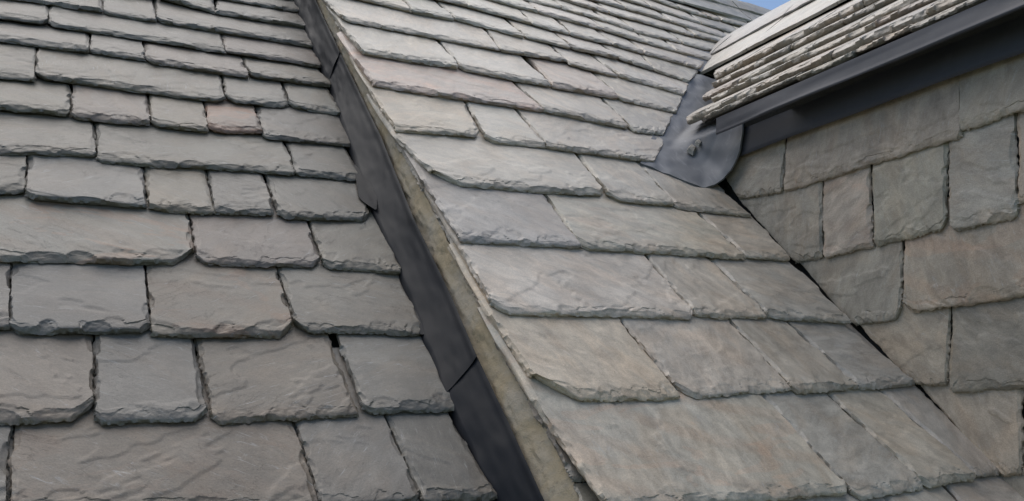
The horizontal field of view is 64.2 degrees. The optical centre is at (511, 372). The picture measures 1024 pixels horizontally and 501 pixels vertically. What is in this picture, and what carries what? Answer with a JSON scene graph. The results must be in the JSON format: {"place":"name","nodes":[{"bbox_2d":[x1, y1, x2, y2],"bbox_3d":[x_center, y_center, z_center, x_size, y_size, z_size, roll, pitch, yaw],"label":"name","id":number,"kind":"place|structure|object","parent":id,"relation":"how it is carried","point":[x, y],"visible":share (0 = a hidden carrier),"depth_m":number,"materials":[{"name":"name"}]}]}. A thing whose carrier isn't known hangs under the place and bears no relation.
{"place":"outdoors","nodes":[
{"label":"outdoors","id":0,"kind":"place"},
{"label":"ground","id":1,"kind":"structure","parent":0,"visible":0},
{"bbox_2d":[11,0,1023,482],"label":"stone house","id":2,"kind":"structure","parent":1,"relation":"on","point":[725,186],"depth_m":3.04,"materials":[{"name":"stone"}]},
{"bbox_2d":[0,425,13,500],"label":"roof slate","id":3,"kind":"object","parent":2,"relation":"on","point":[6,434],"visible":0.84,"depth_m":1.70,"materials":[{"name":"stone"}]},
{"bbox_2d":[0,155,26,194],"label":"roof slate","id":4,"kind":"object","parent":2,"relation":"on","point":[13,172],"visible":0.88,"depth_m":2.37,"materials":[{"name":"stone"}]},
{"bbox_2d":[0,42,36,81],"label":"roof slate","id":5,"kind":"object","parent":2,"relation":"on","point":[17,62],"visible":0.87,"depth_m":2.83,"materials":[{"name":"stone"}]},
{"bbox_2d":[0,0,48,24],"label":"roof slate","id":6,"kind":"object","parent":2,"relation":"on","point":[27,12],"visible":1,"depth_m":3.11,"materials":[{"name":"stone"}]},
{"bbox_2d":[0,75,71,116],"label":"roof slate","id":7,"kind":"object","parent":2,"relation":"on","point":[39,95],"visible":0.86,"depth_m":2.71,"materials":[{"name":"stone"}]},
{"bbox_2d":[0,19,90,53],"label":"roof slate","id":8,"kind":"object","parent":2,"relation":"on","point":[46,36],"visible":0.87,"depth_m":3.03,"materials":[{"name":"stone"}]},
{"bbox_2d":[0,279,94,425],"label":"roof slate","id":9,"kind":"object","parent":2,"relation":"on","point":[45,379],"visible":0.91,"depth_m":1.87,"materials":[{"name":"stone"}]},
{"bbox_2d":[0,104,96,157],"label":"roof slate","id":10,"kind":"object","parent":2,"relation":"on","point":[27,134],"visible":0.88,"depth_m":2.57,"materials":[{"name":"stone"}]},
{"bbox_2d":[8,262,150,335],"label":"roof slate","id":11,"kind":"object","parent":2,"relation":"on","point":[50,299],"visible":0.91,"depth_m":2.09,"materials":[{"name":"stone"}]},
{"bbox_2d":[24,128,147,208],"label":"roof slate","id":12,"kind":"object","parent":2,"relation":"on","point":[77,180],"visible":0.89,"depth_m":2.46,"materials":[{"name":"stone"}]},
{"bbox_2d":[0,163,194,264],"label":"roof slate","id":13,"kind":"object","parent":2,"relation":"on","point":[36,232],"visible":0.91,"depth_m":2.30,"materials":[{"name":"stone"}]},
{"bbox_2d":[70,84,150,125],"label":"roof slate","id":14,"kind":"object","parent":2,"relation":"on","point":[103,105],"visible":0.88,"depth_m":2.82,"materials":[{"name":"stone"}]},
{"bbox_2d":[89,34,146,61],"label":"roof slate","id":15,"kind":"object","parent":2,"relation":"on","point":[113,46],"visible":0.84,"depth_m":3.15,"materials":[{"name":"stone"}]},
{"bbox_2d":[102,0,156,22],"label":"roof slate","id":16,"kind":"object","parent":2,"relation":"on","point":[142,10],"visible":1,"depth_m":3.43,"materials":[{"name":"stone"}]},
{"bbox_2d":[34,36,225,102],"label":"roof slate","id":17,"kind":"object","parent":2,"relation":"on","point":[113,73],"visible":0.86,"depth_m":3.02,"materials":[{"name":"stone"}]},
{"bbox_2d":[48,0,225,53],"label":"roof slate","id":18,"kind":"object","parent":2,"relation":"on","point":[96,23],"visible":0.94,"depth_m":3.32,"materials":[{"name":"stone"}]},
{"bbox_2d":[92,274,207,425],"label":"roof slate","id":19,"kind":"object","parent":2,"relation":"on","point":[143,377],"visible":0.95,"depth_m":1.97,"materials":[{"name":"stone"}]},
{"bbox_2d":[7,356,317,500],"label":"roof slate","id":20,"kind":"object","parent":2,"relation":"on","point":[86,457],"visible":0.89,"depth_m":1.81,"materials":[{"name":"stone"}]},
{"bbox_2d":[148,94,208,132],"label":"roof slate","id":21,"kind":"object","parent":2,"relation":"on","point":[166,112],"visible":0.82,"depth_m":2.93,"materials":[{"name":"stone"}]},
{"bbox_2d":[143,167,215,215],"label":"roof slate","id":22,"kind":"object","parent":2,"relation":"on","point":[181,191],"visible":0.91,"depth_m":2.58,"materials":[{"name":"stone"}]},
{"bbox_2d":[94,103,295,175],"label":"roof slate","id":23,"kind":"object","parent":2,"relation":"on","point":[151,146],"visible":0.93,"depth_m":2.79,"materials":[{"name":"stone"}]},
{"bbox_2d":[142,41,248,78],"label":"roof slate","id":24,"kind":"object","parent":2,"relation":"on","point":[195,60],"visible":0.79,"depth_m":3.29,"materials":[{"name":"stone"}]},
{"bbox_2d":[146,217,293,338],"bbox_3d":[-0.875,-0.297,2.385,0.379,0.644,0.076,0,-46,-29],"label":"roof slate","id":25,"kind":"object","parent":2,"relation":"on","point":[191,296],"visible":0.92,"depth_m":2.26,"materials":[{"name":"stone"}]},
{"bbox_2d":[202,88,262,133],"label":"roof slate","id":26,"kind":"object","parent":2,"relation":"on","point":[225,116],"visible":0.85,"depth_m":3.04,"materials":[{"name":"stone"}]},
{"bbox_2d":[153,0,312,48],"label":"roof slate","id":27,"kind":"object","parent":2,"relation":"on","point":[173,14],"visible":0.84,"depth_m":3.65,"materials":[{"name":"stone"}]},
{"bbox_2d":[206,170,273,216],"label":"roof slate","id":28,"kind":"object","parent":2,"relation":"on","point":[239,194],"visible":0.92,"depth_m":2.68,"materials":[{"name":"stone"}]},
{"bbox_2d":[220,74,288,107],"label":"roof slate","id":29,"kind":"object","parent":2,"relation":"on","point":[249,90],"visible":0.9,"depth_m":3.25,"materials":[{"name":"stone"}]},
{"bbox_2d":[189,183,320,267],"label":"roof slate","id":30,"kind":"object","parent":2,"relation":"on","point":[275,240],"visible":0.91,"depth_m":2.52,"materials":[{"name":"stone"}]},
{"bbox_2d":[214,0,304,28],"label":"roof slate","id":31,"kind":"object","parent":2,"relation":"on","point":[253,13],"visible":0.83,"depth_m":3.85,"materials":[{"name":"stone"}]},
{"bbox_2d":[221,34,320,67],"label":"roof slate","id":32,"kind":"object","parent":2,"relation":"on","point":[273,51],"visible":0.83,"depth_m":3.60,"materials":[{"name":"stone"}]},
{"bbox_2d":[193,276,358,424],"bbox_3d":[-0.674,-0.089,2.239,0.377,0.654,0.056,0,-46,-29],"label":"roof slate","id":33,"kind":"object","parent":2,"relation":"on","point":[294,374],"visible":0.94,"depth_m":2.11,"materials":[{"name":"stone"}]},
{"bbox_2d":[239,55,330,87],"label":"roof slate","id":34,"kind":"object","parent":2,"relation":"on","point":[261,69],"visible":0.84,"depth_m":3.49,"materials":[{"name":"stone"}]},
{"bbox_2d":[254,87,349,147],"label":"roof slate","id":35,"kind":"object","parent":2,"relation":"on","point":[289,124],"visible":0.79,"depth_m":3.18,"materials":[{"name":"stone"}]},
{"bbox_2d":[281,82,339,115],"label":"roof slate","id":36,"kind":"object","parent":2,"relation":"on","point":[311,98],"visible":0.84,"depth_m":3.37,"materials":[{"name":"stone"}]},
{"bbox_2d":[263,150,368,222],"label":"roof slate","id":37,"kind":"object","parent":2,"relation":"on","point":[294,197],"visible":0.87,"depth_m":2.82,"materials":[{"name":"stone"}]},
{"bbox_2d":[294,0,339,78],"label":"lead flashing","id":38,"kind":"object","parent":2,"relation":"attached to","point":[325,49],"visible":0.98,"depth_m":3.77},
{"bbox_2d":[285,142,357,181],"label":"roof slate","id":39,"kind":"object","parent":2,"relation":"on","point":[324,161],"visible":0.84,"depth_m":3.02,"materials":[{"name":"stone"}]},
{"bbox_2d":[275,221,419,336],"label":"roof slate","id":40,"kind":"object","parent":2,"relation":"on","point":[320,298],"visible":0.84,"depth_m":2.46,"materials":[{"name":"stone"}]},
{"bbox_2d":[307,205,400,274],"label":"roof slate","id":41,"kind":"object","parent":2,"relation":"on","point":[363,246],"visible":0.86,"depth_m":2.67,"materials":[{"name":"stone"}]},
{"bbox_2d":[294,348,419,500],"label":"roof slate","id":42,"kind":"object","parent":2,"relation":"on","point":[360,458],"visible":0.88,"depth_m":2.00,"materials":[{"name":"stone"}]},
{"bbox_2d":[326,6,457,69],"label":"roof slate","id":43,"kind":"object","parent":2,"relation":"on","point":[387,44],"visible":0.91,"depth_m":3.59,"materials":[{"name":"stone"}]},
{"bbox_2d":[335,334,453,414],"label":"roof slate","id":44,"kind":"object","parent":2,"relation":"on","point":[390,375],"visible":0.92,"depth_m":2.27,"materials":[{"name":"stone"}]},
{"bbox_2d":[329,53,476,391],"bbox_3d":[-0.478,-0.669,2.962,0.100,1.528,1.492,0,-1,-26],"label":"lead flashing","id":45,"kind":"object","parent":2,"relation":"attached to","point":[447,342],"visible":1,"depth_m":2.71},
{"bbox_2d":[323,0,499,50],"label":"roof slate","id":46,"kind":"object","parent":2,"relation":"on","point":[375,15],"visible":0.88,"depth_m":3.87,"materials":[{"name":"stone"}]},
{"bbox_2d":[349,56,479,137],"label":"roof slate","id":47,"kind":"object","parent":2,"relation":"on","point":[407,112],"visible":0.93,"depth_m":3.16,"materials":[{"name":"stone"}]},
{"bbox_2d":[336,32,542,111],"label":"roof slate","id":48,"kind":"object","parent":2,"relation":"on","point":[424,80],"visible":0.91,"depth_m":3.45,"materials":[{"name":"stone"}]},
{"bbox_2d":[384,412,497,500],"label":"roof slate","id":49,"kind":"object","parent":2,"relation":"on","point":[438,457],"visible":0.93,"depth_m":2.09,"materials":[{"name":"stone"}]},
{"bbox_2d":[316,0,578,500],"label":"mortar bed","id":50,"kind":"object","parent":2,"relation":"on","point":[553,480],"visible":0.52,"depth_m":2.36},
{"bbox_2d":[434,0,523,38],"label":"roof slate","id":51,"kind":"object","parent":2,"relation":"on","point":[473,17],"visible":0.85,"depth_m":4.27,"materials":[{"name":"stone"}]},
{"bbox_2d":[366,93,602,195],"bbox_3d":[-0.088,-0.884,3.182,0.821,0.071,0.743,0,43,-29],"label":"roof slate","id":52,"kind":"object","parent":2,"relation":"on","point":[479,161],"visible":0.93,"depth_m":3.03,"materials":[{"name":"stone"}]},
{"bbox_2d":[401,147,582,249],"bbox_3d":[-0.101,-0.663,2.905,0.483,0.784,0.059,0,-46,-29],"label":"roof slate","id":53,"kind":"object","parent":2,"relation":"on","point":[474,216],"visible":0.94,"depth_m":2.75,"materials":[{"name":"stone"}]},
{"bbox_2d":[435,39,550,86],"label":"roof slate","id":54,"kind":"object","parent":2,"relation":"on","point":[497,64],"visible":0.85,"depth_m":3.83,"materials":[{"name":"stone"}]},
{"bbox_2d":[449,350,543,500],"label":"lead flashing","id":55,"kind":"object","parent":2,"relation":"attached to","point":[481,424],"visible":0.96,"depth_m":2.15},
{"bbox_2d":[465,0,532,24],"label":"roof slate","id":56,"kind":"object","parent":2,"relation":"on","point":[500,10],"visible":0.93,"depth_m":4.48,"materials":[{"name":"stone"}]},
{"bbox_2d":[463,101,545,147],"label":"roof slate","id":57,"kind":"object","parent":2,"relation":"on","point":[500,125],"visible":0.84,"depth_m":3.32,"materials":[{"name":"stone"}]},
{"bbox_2d":[482,28,566,61],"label":"roof slate","id":58,"kind":"object","parent":2,"relation":"on","point":[504,43],"visible":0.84,"depth_m":4.17,"materials":[{"name":"stone"}]},
{"bbox_2d":[502,17,569,48],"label":"roof slate","id":59,"kind":"object","parent":2,"relation":"on","point":[534,33],"visible":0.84,"depth_m":4.41,"materials":[{"name":"stone"}]},
{"bbox_2d":[424,187,693,319],"bbox_3d":[0.145,-0.412,2.737,0.748,0.751,0.064,0,-46,-29],"label":"roof slate","id":60,"kind":"object","parent":2,"relation":"on","point":[537,281],"visible":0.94,"depth_m":2.58,"materials":[{"name":"stone"}]},
{"bbox_2d":[447,243,679,401],"bbox_3d":[0.138,-0.164,2.439,0.471,0.748,0.071,0,-46,-29],"label":"roof slate","id":61,"kind":"object","parent":2,"relation":"on","point":[590,359],"visible":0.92,"depth_m":2.29,"materials":[{"name":"stone"}]},
{"bbox_2d":[511,81,627,128],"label":"roof slate","id":62,"kind":"object","parent":2,"relation":"on","point":[579,106],"visible":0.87,"depth_m":3.76,"materials":[{"name":"stone"}]},
{"bbox_2d":[520,55,618,99],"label":"roof slate","id":63,"kind":"object","parent":2,"relation":"on","point":[564,76],"visible":0.87,"depth_m":4.04,"materials":[{"name":"stone"}]},
{"bbox_2d":[548,44,617,77],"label":"roof slate","id":64,"kind":"object","parent":2,"relation":"on","point":[581,60],"visible":0.85,"depth_m":4.32,"materials":[{"name":"stone"}]},
{"bbox_2d":[513,108,662,161],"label":"roof slate","id":65,"kind":"object","parent":2,"relation":"on","point":[560,133],"visible":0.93,"depth_m":3.54,"materials":[{"name":"stone"}]},
{"bbox_2d":[574,153,673,205],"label":"roof slate","id":66,"kind":"object","parent":2,"relation":"on","point":[626,181],"visible":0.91,"depth_m":3.31,"materials":[{"name":"stone"}]},
{"bbox_2d":[589,71,681,113],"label":"roof slate","id":67,"kind":"object","parent":2,"relation":"on","point":[631,92],"visible":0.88,"depth_m":4.23,"materials":[{"name":"stone"}]},
{"bbox_2d":[599,97,672,135],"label":"roof slate","id":68,"kind":"object","parent":2,"relation":"on","point":[642,120],"visible":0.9,"depth_m":3.96,"materials":[{"name":"stone"}]},
{"bbox_2d":[588,53,688,95],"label":"roof slate","id":69,"kind":"object","parent":2,"relation":"on","point":[632,72],"visible":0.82,"depth_m":4.48,"materials":[{"name":"stone"}]},
{"bbox_2d":[590,0,693,36],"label":"roof slate","id":70,"kind":"object","parent":2,"relation":"on","point":[629,15],"visible":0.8,"depth_m":5.43,"materials":[{"name":"stone"}]},
{"bbox_2d":[543,192,746,259],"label":"roof slate","id":71,"kind":"object","parent":2,"relation":"on","point":[603,222],"visible":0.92,"depth_m":3.03,"materials":[{"name":"stone"}]},
{"bbox_2d":[477,307,846,500],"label":"roof slate","id":72,"kind":"object","parent":2,"relation":"on","point":[740,447],"visible":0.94,"depth_m":2.13,"materials":[{"name":"stone"}]},
{"bbox_2d":[629,41,698,82],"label":"roof slate","id":73,"kind":"object","parent":2,"relation":"on","point":[678,72],"visible":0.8,"depth_m":4.76,"materials":[{"name":"stone"}]},
{"bbox_2d":[625,38,703,68],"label":"roof slate","id":74,"kind":"object","parent":2,"relation":"on","point":[666,55],"visible":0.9,"depth_m":4.96,"materials":[{"name":"stone"}]},
{"bbox_2d":[640,74,743,187],"bbox_3d":[0.990,-1.311,4.157,0.434,1.040,1.473,-1,-1,19],"label":"valley lead","id":75,"kind":"object","parent":2,"relation":"on","point":[712,161],"visible":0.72,"depth_m":3.71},
{"bbox_2d":[635,161,750,217],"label":"roof slate","id":76,"kind":"object","parent":2,"relation":"on","point":[715,199],"visible":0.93,"depth_m":3.45,"materials":[{"name":"stone"}]},
{"bbox_2d":[618,315,791,399],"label":"roof slate","id":77,"kind":"object","parent":2,"relation":"on","point":[699,358],"visible":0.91,"depth_m":2.51,"materials":[{"name":"stone"}]},
{"bbox_2d":[644,254,766,319],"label":"roof slate","id":78,"kind":"object","parent":2,"relation":"on","point":[704,287],"visible":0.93,"depth_m":2.85,"materials":[{"name":"stone"}]},
{"bbox_2d":[682,0,752,21],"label":"ridge stone","id":79,"kind":"object","parent":2,"relation":"on","point":[728,8],"visible":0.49,"depth_m":6.44,"materials":[{"name":"stone"}]},
{"bbox_2d":[686,70,784,124],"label":"roof slate","id":80,"kind":"object","parent":2,"relation":"on","point":[695,116],"visible":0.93,"depth_m":3.69,"materials":[{"name":"stone"}]},
{"bbox_2d":[695,194,789,261],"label":"roof slate","id":81,"kind":"object","parent":2,"relation":"attached to","point":[750,237],"visible":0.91,"depth_m":3.30,"materials":[{"name":"stone"}]},
{"bbox_2d":[697,0,797,74],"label":"ridge stone","id":82,"kind":"object","parent":2,"relation":"on","point":[740,41],"visible":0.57,"depth_m":4.99,"materials":[{"name":"stone"}]},
{"bbox_2d":[726,126,785,199],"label":"hung slate","id":83,"kind":"object","parent":2,"relation":"hanging from","point":[759,172],"visible":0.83,"depth_m":3.47,"materials":[{"name":"stone"}]},
{"bbox_2d":[702,71,821,122],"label":"roof slate","id":84,"kind":"object","parent":2,"relation":"on","point":[761,94],"visible":0.94,"depth_m":3.48,"materials":[{"name":"stone"}]},
{"bbox_2d":[708,258,850,323],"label":"roof slate","id":85,"kind":"object","parent":2,"relation":"on","point":[781,290],"visible":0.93,"depth_m":3.03,"materials":[{"name":"stone"}]},
{"bbox_2d":[738,160,823,263],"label":"hung slate","id":86,"kind":"object","parent":2,"relation":"hanging from","point":[791,222],"visible":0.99,"depth_m":3.31,"materials":[{"name":"stone"}]},
{"bbox_2d":[747,0,837,50],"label":"ridge stone","id":87,"kind":"object","parent":2,"relation":"on","point":[798,12],"visible":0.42,"depth_m":4.48,"materials":[{"name":"stone"}]},
{"bbox_2d":[728,318,857,393],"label":"roof slate","id":88,"kind":"object","parent":2,"relation":"on","point":[796,361],"visible":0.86,"depth_m":2.69,"materials":[{"name":"stone"}]},
{"bbox_2d":[756,38,854,91],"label":"roof slate","id":89,"kind":"object","parent":2,"relation":"on","point":[816,61],"visible":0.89,"depth_m":3.29,"materials":[{"name":"stone"}]},
{"bbox_2d":[761,391,922,500],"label":"roof slate","id":90,"kind":"object","parent":2,"relation":"on","point":[862,462],"visible":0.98,"depth_m":2.40,"materials":[{"name":"stone"}]},
{"bbox_2d":[823,165,874,258],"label":"hung slate","id":91,"kind":"object","parent":2,"relation":"hanging from","point":[848,221],"visible":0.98,"depth_m":3.08,"materials":[{"name":"stone"}]},
{"bbox_2d":[786,321,914,390],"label":"roof slate","id":92,"kind":"object","parent":2,"relation":"on","point":[858,361],"visible":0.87,"depth_m":2.83,"materials":[{"name":"stone"}]},
{"bbox_2d":[801,215,904,325],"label":"hung slate","id":93,"kind":"object","parent":2,"relation":"hanging from","point":[861,287],"visible":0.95,"depth_m":3.02,"materials":[{"name":"stone"}]},
{"bbox_2d":[716,0,1023,134],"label":"lead drip","id":94,"kind":"object","parent":2,"relation":"attached to","point":[960,23],"visible":1,"depth_m":2.81},
{"bbox_2d":[783,75,962,191],"bbox_3d":[1.311,-0.931,3.035,0.047,0.362,0.768,0,-1,-29],"label":"hung slate","id":95,"kind":"object","parent":2,"relation":"hanging from","point":[917,120],"visible":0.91,"depth_m":2.98,"materials":[{"name":"stone"}]},
{"bbox_2d":[739,15,1023,156],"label":"lead apron","id":96,"kind":"object","parent":2,"relation":"attached to","point":[997,43],"visible":1,"depth_m":2.88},
{"bbox_2d":[832,0,939,58],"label":"roof slate","id":97,"kind":"object","parent":2,"relation":"on","point":[908,19],"visible":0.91,"depth_m":2.94,"materials":[{"name":"stone"}]},
{"bbox_2d":[826,389,975,488],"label":"roof slate","id":98,"kind":"object","parent":2,"relation":"on","point":[922,454],"visible":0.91,"depth_m":2.54,"materials":[{"name":"stone"}]},
{"bbox_2d":[861,282,951,386],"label":"hung slate","id":99,"kind":"object","parent":2,"relation":"hanging from","point":[916,347],"visible":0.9,"depth_m":2.83,"materials":[{"name":"stone"}]},
{"bbox_2d":[872,141,948,246],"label":"hung slate","id":100,"kind":"object","parent":2,"relation":"hanging from","point":[910,191],"visible":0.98,"depth_m":2.85,"materials":[{"name":"stone"}]},
{"bbox_2d":[883,486,954,500],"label":"roof slate","id":101,"kind":"object","parent":2,"relation":"on","point":[939,493],"visible":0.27,"depth_m":2.36,"materials":[{"name":"stone"}]},
{"bbox_2d":[845,323,1000,476],"bbox_3d":[1.331,0.062,2.805,0.218,0.798,0.055,0,-46,-29],"label":"roof slate","id":102,"kind":"object","parent":2,"relation":"on","point":[916,405],"visible":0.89,"depth_m":2.68,"materials":[{"name":"stone"}]},
{"bbox_2d":[902,188,1023,313],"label":"hung slate","id":103,"kind":"object","parent":2,"relation":"hanging from","point":[947,266],"visible":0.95,"depth_m":2.68,"materials":[{"name":"stone"}]},
{"bbox_2d":[921,351,1023,476],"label":"hung slate","id":104,"kind":"object","parent":2,"relation":"hanging from","point":[989,424],"visible":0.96,"depth_m":2.61,"materials":[{"name":"stone"}]},
{"bbox_2d":[942,475,1023,500],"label":"roof slate","id":105,"kind":"object","parent":2,"relation":"on","point":[994,488],"visible":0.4,"depth_m":2.49,"materials":[{"name":"stone"}]},
{"bbox_2d":[948,113,1019,231],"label":"hung slate","id":106,"kind":"object","parent":2,"relation":"hanging from","point":[983,174],"visible":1,"depth_m":2.62,"materials":[{"name":"stone"}]},
{"bbox_2d":[949,297,1023,392],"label":"hung slate","id":107,"kind":"object","parent":2,"relation":"hanging from","point":[987,347],"visible":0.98,"depth_m":2.62,"materials":[{"name":"stone"}]},
{"bbox_2d":[959,53,1023,130],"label":"hung slate","id":108,"kind":"object","parent":2,"relation":"hanging from","point":[991,93],"visible":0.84,"depth_m":2.60,"materials":[{"name":"stone"}]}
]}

